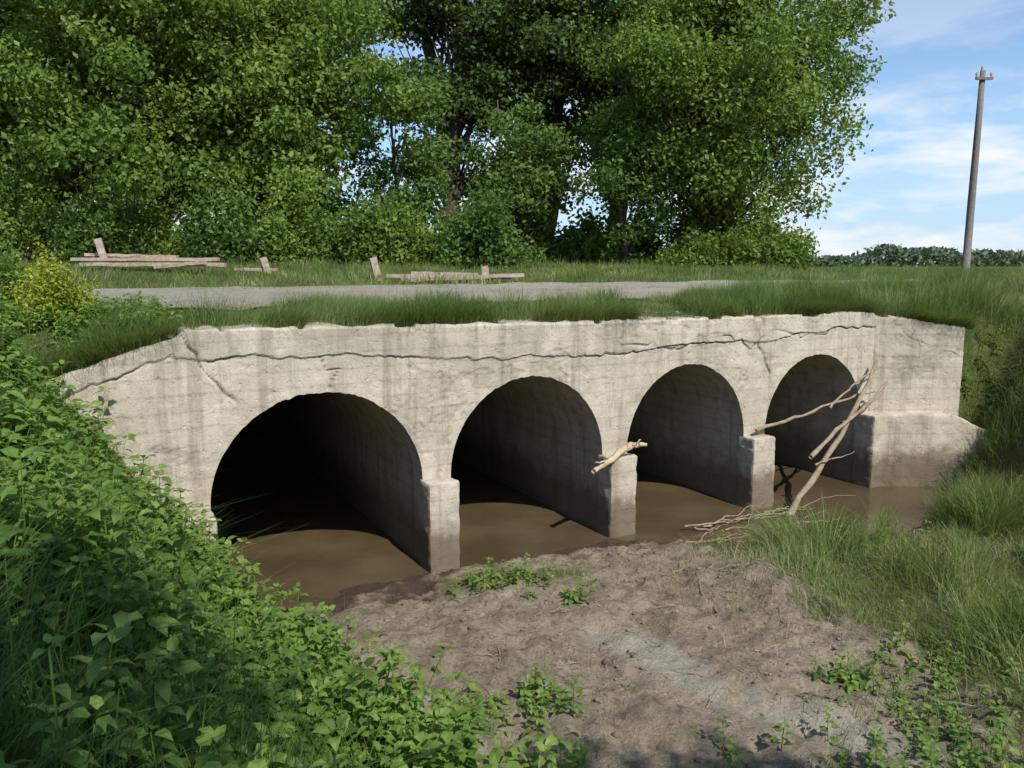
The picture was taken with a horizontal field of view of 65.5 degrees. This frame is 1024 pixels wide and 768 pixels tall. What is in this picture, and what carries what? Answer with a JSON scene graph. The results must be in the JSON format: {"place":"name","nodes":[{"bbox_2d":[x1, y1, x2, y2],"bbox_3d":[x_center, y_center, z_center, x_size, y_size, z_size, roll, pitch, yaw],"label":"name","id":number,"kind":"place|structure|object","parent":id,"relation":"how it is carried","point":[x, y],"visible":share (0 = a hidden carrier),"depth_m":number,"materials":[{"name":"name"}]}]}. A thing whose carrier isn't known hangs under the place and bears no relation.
{"place":"outdoors","nodes":[
{"label":"outdoors","id":0,"kind":"place"},
{"bbox_2d":[0,279,928,309],"bbox_3d":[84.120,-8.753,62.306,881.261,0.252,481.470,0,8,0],"label":"gravel road","id":1,"kind":"structure","parent":0,"point":[261,294],"depth_m":16.41,"materials":[{"name":"grey gravel"}]},
{"bbox_2d":[0,265,1023,767],"bbox_3d":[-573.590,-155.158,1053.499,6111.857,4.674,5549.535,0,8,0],"label":"ground","id":2,"kind":"structure","parent":0,"point":[512,643],"depth_m":7.65,"materials":[{"name":"soil"}]},
{"bbox_2d":[0,175,20,262],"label":"shrub","id":3,"kind":"object","parent":2,"relation":"on","point":[11,215],"visible":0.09,"depth_m":27.85,"materials":[{"name":"green plant"}]},
{"bbox_2d":[0,241,67,307],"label":"shrub","id":4,"kind":"object","parent":2,"relation":"on","point":[6,277],"visible":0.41,"depth_m":11.17,"materials":[{"name":"green plant"}]},
{"bbox_2d":[0,155,78,263],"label":"shrub","id":5,"kind":"object","parent":2,"relation":"on","point":[37,204],"visible":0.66,"depth_m":26.41,"materials":[{"name":"green plant"}]},
{"bbox_2d":[3,241,114,326],"bbox_3d":[-5.704,-1.211,9.904,1.208,1.161,1.101,3,9,22],"label":"flowering shrub","id":6,"kind":"object","parent":2,"relation":"on","point":[52,288],"visible":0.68,"depth_m":9.65,"materials":[{"name":"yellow plant"}]},
{"bbox_2d":[28,200,109,257],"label":"shrub","id":7,"kind":"object","parent":2,"relation":"on","point":[83,220],"visible":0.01,"depth_m":27.88,"materials":[{"name":"green plant"}]},
{"bbox_2d":[0,0,165,224],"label":"maple tree","id":8,"kind":"object","parent":2,"relation":"on","point":[4,104],"visible":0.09,"depth_m":27.90,"materials":[{"name":"green plant"}]},
{"bbox_2d":[0,290,184,362],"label":"roadside weeds","id":9,"kind":"object","parent":2,"relation":"on","point":[42,320],"visible":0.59,"depth_m":9.44,"materials":[{"name":"green plant"}]},
{"bbox_2d":[33,182,166,265],"bbox_3d":[-13.444,-5.154,25.995,4.048,2.954,2.783,-3,9,-22],"label":"shrub","id":10,"kind":"object","parent":2,"relation":"on","point":[72,238],"visible":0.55,"depth_m":25.71,"materials":[{"name":"green plant"}]},
{"bbox_2d":[1,0,258,229],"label":"maple tree","id":11,"kind":"object","parent":2,"relation":"on","point":[117,74],"depth_m":34.67,"materials":[{"name":"green plant"}]},
{"bbox_2d":[0,0,268,249],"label":"maple tree","id":12,"kind":"object","parent":2,"relation":"on","point":[113,38],"visible":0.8,"depth_m":25.83,"materials":[{"name":"green plant"}]},
{"bbox_2d":[70,238,226,269],"bbox_3d":[-9.001,-3.044,19.769,3.800,1.145,0.775,0,8,0],"label":"collapsed timber guard rail","id":13,"kind":"object","parent":2,"relation":"on","point":[102,254],"visible":0.91,"depth_m":19.67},
{"bbox_2d":[105,202,196,262],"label":"shrub","id":14,"kind":"object","parent":2,"relation":"on","point":[169,244],"visible":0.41,"depth_m":26.42,"materials":[{"name":"green plant"}]},
{"bbox_2d":[166,216,220,257],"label":"shrub","id":15,"kind":"object","parent":2,"relation":"on","point":[191,235],"depth_m":27.68,"materials":[{"name":"green plant"}]},
{"bbox_2d":[165,170,268,265],"bbox_3d":[-9.199,-5.259,25.720,3.644,3.220,2.916,0,8,0],"label":"shrub","id":16,"kind":"object","parent":2,"relation":"on","point":[217,240],"visible":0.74,"depth_m":25.21,"materials":[{"name":"green plant"}]},
{"bbox_2d":[0,286,493,767],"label":"undergrowth","id":17,"kind":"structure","parent":2,"relation":"on","point":[15,704],"depth_m":3.81,"materials":[{"name":"green plant"}]},
{"bbox_2d":[234,257,277,272],"bbox_3d":[-6.843,-3.022,21.297,1.121,0.743,0.318,-1,9,-8],"label":"collapsed timber guard rail","id":18,"kind":"object","parent":2,"relation":"on","point":[264,264],"visible":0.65,"depth_m":21.23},
{"bbox_2d":[105,0,435,237],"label":"maple tree","id":19,"kind":"object","parent":2,"relation":"on","point":[294,83],"visible":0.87,"depth_m":27.55,"materials":[{"name":"green plant"}]},
{"bbox_2d":[232,149,345,267],"bbox_3d":[-7.192,-5.533,25.574,3.518,3.910,2.897,-3,9,-20],"label":"shrub","id":20,"kind":"object","parent":2,"relation":"on","point":[277,244],"visible":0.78,"depth_m":25.25,"materials":[{"name":"green plant"}]},
{"bbox_2d":[179,0,403,251],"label":"maple tree","id":21,"kind":"object","parent":2,"relation":"on","point":[338,201],"visible":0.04,"depth_m":35.39,"materials":[{"name":"green plant"}]},
{"bbox_2d":[0,300,583,767],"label":"nettle patch","id":22,"kind":"object","parent":2,"relation":"on","point":[400,732],"visible":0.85,"depth_m":4.83,"materials":[{"name":"green plant"}]},
{"bbox_2d":[295,203,358,262],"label":"shrub","id":23,"kind":"object","parent":2,"relation":"on","point":[335,235],"visible":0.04,"depth_m":27.86,"materials":[{"name":"green plant"}]},
{"bbox_2d":[310,179,401,265],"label":"shrub","id":24,"kind":"object","parent":2,"relation":"on","point":[341,235],"visible":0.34,"depth_m":26.43,"materials":[{"name":"green plant"}]},
{"bbox_2d":[338,190,444,266],"bbox_3d":[-3.904,-5.093,26.256,3.583,2.682,2.551,-1,9,-7],"label":"shrub","id":25,"kind":"object","parent":2,"relation":"on","point":[396,226],"visible":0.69,"depth_m":25.94,"materials":[{"name":"green plant"}]},
{"bbox_2d":[329,56,466,229],"bbox_3d":[-4.620,-8.627,32.232,5.400,8.455,5.475,-2,9,-16],"label":"young tree","id":26,"kind":"object","parent":2,"relation":"on","point":[416,165],"visible":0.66,"depth_m":31.54,"materials":[{"name":"green plant"}]},
{"bbox_2d":[383,195,478,263],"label":"shrub","id":27,"kind":"object","parent":2,"relation":"on","point":[434,241],"visible":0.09,"depth_m":26.68,"materials":[{"name":"green plant"}]},
{"bbox_2d":[369,257,523,282],"bbox_3d":[-1.681,-2.745,20.380,3.959,0.995,0.579,0,9,-3],"label":"collapsed timber guard rail","id":28,"kind":"object","parent":2,"relation":"on","point":[373,261],"visible":0.62,"depth_m":20.24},
{"bbox_2d":[367,0,543,233],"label":"cottonwood tree","id":29,"kind":"object","parent":2,"relation":"on","point":[438,17],"visible":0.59,"depth_m":39.73,"materials":[{"name":"green plant"}]},
{"bbox_2d":[423,174,539,269],"bbox_3d":[-0.881,-5.207,26.105,3.705,3.098,2.728,3,9,17],"label":"shrub","id":30,"kind":"object","parent":2,"relation":"on","point":[487,243],"visible":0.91,"depth_m":25.71,"materials":[{"name":"green plant"}]},
{"bbox_2d":[91,277,915,310],"bbox_3d":[2.484,-2.228,18.463,38.050,0.413,5.614,-5,10,-28],"label":"grass road shoulder","id":31,"kind":"object","parent":2,"relation":"on","point":[407,288],"depth_m":17.26},
{"bbox_2d":[0,261,1023,372],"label":"grass deck edge","id":32,"kind":"object","parent":2,"relation":"on","point":[335,311],"depth_m":12.82,"materials":[{"name":"green plant"}]},
{"bbox_2d":[5,252,1023,288],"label":"grass verge","id":33,"kind":"object","parent":2,"relation":"on","point":[719,271],"depth_m":23.01,"materials":[{"name":"green plant"}]},
{"bbox_2d":[45,311,987,572],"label":"concrete arch culvert bridge","id":34,"kind":"structure","parent":2,"relation":"on","point":[380,426],"depth_m":12.25,"materials":[{"name":"grey concrete"}]},
{"bbox_2d":[35,310,814,368],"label":"soil clods","id":35,"kind":"object","parent":34,"relation":"on","point":[678,312],"visible":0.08,"depth_m":10.01,"materials":[{"name":"brown soil"}]},
{"bbox_2d":[20,294,984,379],"bbox_3d":[1.138,-0.762,11.235,16.397,1.102,1.886,-4,9,-26],"label":"grass overhang","id":36,"kind":"object","parent":34,"relation":"on","point":[483,313],"depth_m":10.52,"materials":[{"name":"green plant"}]},
{"bbox_2d":[591,439,646,473],"bbox_3d":[1.538,1.024,11.579,1.088,0.386,0.212,-7,11,-38],"label":"broken log","id":37,"kind":"object","parent":34,"relation":"on","point":[620,451],"visible":1,"depth_m":11.57,"materials":[{"name":"brown wood"}]},
{"bbox_2d":[456,93,586,264],"bbox_3d":[0.376,-8.756,35.347,5.721,7.921,5.867,0,8,0],"label":"young tree","id":38,"kind":"object","parent":2,"relation":"on","point":[529,187],"visible":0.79,"depth_m":34.17,"materials":[{"name":"green plant"}]},
{"bbox_2d":[439,0,616,229],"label":"cottonwood tree","id":39,"kind":"object","parent":2,"relation":"on","point":[543,89],"visible":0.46,"depth_m":39.59,"materials":[{"name":"green plant"}]},
{"bbox_2d":[508,201,559,261],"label":"shrub","id":40,"kind":"object","parent":2,"relation":"on","point":[544,240],"visible":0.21,"depth_m":36.44,"materials":[{"name":"green plant"}]},
{"bbox_2d":[541,214,600,264],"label":"shrub","id":41,"kind":"object","parent":2,"relation":"on","point":[568,252],"visible":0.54,"depth_m":35.65,"materials":[{"name":"green plant"}]},
{"bbox_2d":[560,205,622,265],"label":"shrub","id":42,"kind":"object","parent":2,"relation":"on","point":[594,240],"visible":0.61,"depth_m":35.56,"materials":[{"name":"green plant"}]},
{"bbox_2d":[513,0,720,234],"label":"cottonwood tree","id":43,"kind":"object","parent":2,"relation":"on","point":[573,8],"visible":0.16,"depth_m":39.73,"materials":[{"name":"green plant"}]},
{"bbox_2d":[551,89,688,265],"bbox_3d":[4.483,-8.306,33.032,5.689,7.801,6.058,0,8,0],"label":"young tree","id":44,"kind":"object","parent":2,"relation":"on","point":[617,190],"visible":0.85,"depth_m":32.07,"materials":[{"name":"green plant"}]},
{"bbox_2d":[604,211,667,265],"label":"shrub","id":45,"kind":"object","parent":2,"relation":"on","point":[645,245],"visible":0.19,"depth_m":35.76,"materials":[{"name":"green plant"}]},
{"bbox_2d":[286,518,1023,767],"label":"grass mud bar","id":46,"kind":"object","parent":2,"relation":"on","point":[893,624],"depth_m":7.41,"materials":[{"name":"green plant"}]},
{"bbox_2d":[786,360,883,515],"bbox_3d":[5.598,0.938,13.412,2.880,2.458,0.485,-7,11,-39],"label":"fallen branch","id":47,"kind":"object","parent":46,"relation":"on","point":[807,487],"visible":0.71,"depth_m":13.39,"materials":[{"name":"brown wood"}]},
{"bbox_2d":[755,363,884,431],"bbox_3d":[5.330,0.209,13.735,2.964,0.992,0.154,-4,10,-27],"label":"fallen branch","id":48,"kind":"object","parent":47,"relation":"on","point":[837,400],"visible":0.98,"depth_m":13.78,"materials":[{"name":"brown wood"}]},
{"bbox_2d":[808,381,887,458],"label":"fallen branch","id":49,"kind":"object","parent":47,"relation":"on","point":[814,452],"visible":1,"depth_m":13.37,"materials":[{"name":"wood"}]},
{"bbox_2d":[299,243,1023,266],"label":"distant tree line","id":50,"kind":"object","parent":2,"relation":"on","point":[893,255],"visible":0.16,"depth_m":319.26,"materials":[{"name":"green plant"}]},
{"bbox_2d":[305,518,1023,767],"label":"mud clods","id":51,"kind":"object","parent":2,"relation":"on","point":[616,734],"visible":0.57,"depth_m":7.58,"materials":[{"name":"soil"}]},
{"bbox_2d":[648,221,734,268],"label":"shrub","id":52,"kind":"object","parent":2,"relation":"on","point":[695,252],"visible":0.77,"depth_m":31.50,"materials":[{"name":"green plant"}]},
{"bbox_2d":[457,547,978,759],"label":"twigs on mud","id":53,"kind":"object","parent":2,"relation":"on","point":[659,606],"visible":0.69,"depth_m":8.15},
{"bbox_2d":[425,552,1023,767],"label":"mud bar weeds","id":54,"kind":"object","parent":2,"relation":"on","point":[847,676],"visible":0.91,"depth_m":6.38,"materials":[{"name":"green plant"}]},
{"bbox_2d":[566,0,895,254],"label":"willow tree","id":55,"kind":"object","parent":2,"relation":"on","point":[728,77],"visible":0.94,"depth_m":31.14,"materials":[{"name":"green plant"}]},
{"bbox_2d":[704,220,774,268],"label":"shrub","id":56,"kind":"object","parent":2,"relation":"on","point":[740,249],"visible":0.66,"depth_m":31.69,"materials":[{"name":"green plant"}]},
{"bbox_2d":[754,205,810,264],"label":"shrub","id":57,"kind":"object","parent":2,"relation":"on","point":[768,230],"visible":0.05,"depth_m":37.36,"materials":[{"name":"green plant"}]},
{"bbox_2d":[756,218,820,270],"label":"shrub","id":58,"kind":"object","parent":2,"relation":"on","point":[788,249],"visible":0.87,"depth_m":31.46,"materials":[{"name":"green plant"}]},
{"bbox_2d":[606,258,1023,767],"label":"grass right bank","id":59,"kind":"structure","parent":2,"relation":"on","point":[991,502],"depth_m":10.21,"materials":[{"name":"green plant"}]},
{"bbox_2d":[709,319,1023,677],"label":"bank weeds","id":60,"kind":"object","parent":2,"relation":"on","point":[885,539],"visible":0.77,"depth_m":10.86,"materials":[{"name":"green plant"}]},
{"bbox_2d":[760,272,1014,307],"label":"grass embankment top","id":61,"kind":"structure","parent":2,"relation":"on","point":[878,288],"depth_m":16.63,"materials":[{"name":"green plant"}]},
{"bbox_2d":[962,66,993,271],"bbox_3d":[20.321,-8.844,35.060,0.761,9.871,0.375,0,8,0],"label":"utility pole","id":62,"kind":"object","parent":2,"relation":"on","point":[970,212],"visible":0.94,"depth_m":34.91,"materials":[{"name":"grey wood"}]},
{"bbox_2d":[3,0,1023,263],"label":"sky","id":63,"kind":"structure","parent":0,"point":[911,190],"materials":[{"name":"blue"}]},
{"bbox_2d":[211,429,963,607],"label":"stream water","id":64,"kind":"structure","parent":0,"point":[336,541],"depth_m":12.76,"materials":[{"name":"brown liquid"}]},
{"bbox_2d":[684,495,855,543],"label":"driftwood sticks","id":65,"kind":"object","parent":64,"relation":"on","point":[724,516],"visible":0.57,"depth_m":12.35,"materials":[{"name":"brown wood"}]}
]}

